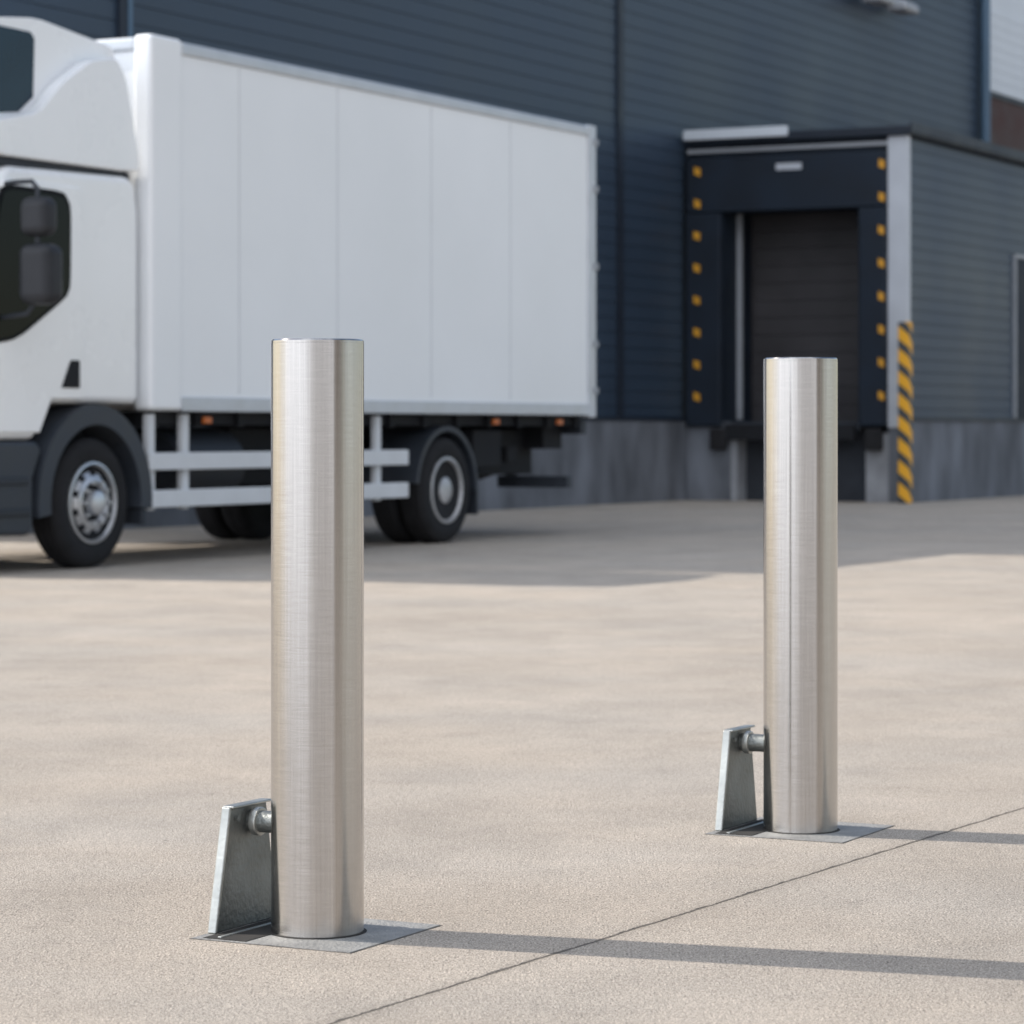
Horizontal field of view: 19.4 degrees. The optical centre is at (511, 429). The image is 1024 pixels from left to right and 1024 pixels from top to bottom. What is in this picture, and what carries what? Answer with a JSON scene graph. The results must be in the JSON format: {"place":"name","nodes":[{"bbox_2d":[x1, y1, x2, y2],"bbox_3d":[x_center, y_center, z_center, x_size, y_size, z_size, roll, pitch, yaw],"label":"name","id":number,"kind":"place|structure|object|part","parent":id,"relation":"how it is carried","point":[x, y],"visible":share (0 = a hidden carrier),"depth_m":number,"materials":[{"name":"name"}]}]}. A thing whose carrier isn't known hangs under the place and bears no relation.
{"place":"outdoors","nodes":[
{"label":"outdoors","id":0,"kind":"place"},
{"bbox_2d":[0,496,1023,1023],"bbox_3d":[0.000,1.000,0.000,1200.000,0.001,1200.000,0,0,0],"label":"ground","id":1,"kind":"structure","parent":0,"point":[558,702],"depth_m":8.63,"materials":[{"name":"concrete"}]},
{"bbox_2d":[0,17,598,567],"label":"box truck","id":2,"kind":"object","parent":1,"relation":"on","point":[188,233],"visible":0.95,"depth_m":23.63,"materials":[{"name":"white paint"}]},
{"bbox_3d":[-3.373,-0.860,21.024,0.038,1.760,1.235,0,0,27],"label":"door","id":3,"kind":"part","parent":2,"relation":"part of","materials":[{"name":"white paint"}]},
{"bbox_3d":[-0.319,-1.465,29.580,2.290,2.650,0.040,0,0,27],"label":"rear door","id":4,"kind":"part","parent":2,"relation":"part of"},
{"bbox_2d":[189,338,442,953],"bbox_3d":[-0.387,0.420,5.975,0.368,1.200,0.368,0,0,27],"label":"bollard","id":5,"kind":"object","parent":1,"relation":"on","point":[298,883],"visible":1,"depth_m":5.90,"materials":[{"name":"silver metal"}]},
{"bbox_2d":[0,0,1023,533],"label":"warehouse","id":6,"kind":"structure","parent":1,"relation":"on","point":[642,86],"depth_m":41.28,"materials":[{"name":"painted metal cladding"},{"name":"concrete"}]},
{"bbox_2d":[990,91,1023,151],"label":"window","id":7,"kind":"structure","parent":6,"relation":"in","point":[1006,113],"depth_m":55.71,"materials":[{"name":"brown glass"}]},
{"bbox_2d":[705,357,893,843],"bbox_3d":[0.721,0.420,7.500,0.368,1.200,0.368,0,0,27],"label":"bollard","id":8,"kind":"object","parent":1,"relation":"on","point":[796,742],"visible":1,"depth_m":7.42,"materials":[{"name":"metal"}]},
{"bbox_2d":[683,122,1023,502],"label":"loading dock","id":9,"kind":"object","parent":1,"relation":"on","point":[807,243],"visible":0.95,"depth_m":42.47,"materials":[{"name":"painted metal cladding"},{"name":"concrete"},{"name":"fabric"}]},
{"bbox_2d":[751,211,857,421],"bbox_3d":[4.385,-1.619,42.827,2.060,2.999,0.080,0,0,27],"label":"sectional door","id":10,"kind":"structure","parent":9,"relation":"in","point":[804,269],"depth_m":42.87,"materials":[{"name":"black metal"}]},
{"bbox_2d":[1012,254,1023,417],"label":"side door","id":11,"kind":"structure","parent":9,"relation":"in","point":[1018,260],"depth_m":45.46,"materials":[{"name":"metal"}]},
{"bbox_2d":[898,322,911,503],"bbox_3d":[5.348,-0.235,40.800,0.160,2.470,0.160,0,0,27],"label":"guard post","id":12,"kind":"object","parent":1,"relation":"on","point":[904,412],"visible":1,"depth_m":40.73,"materials":[{"name":"yellow metal"}]}
]}

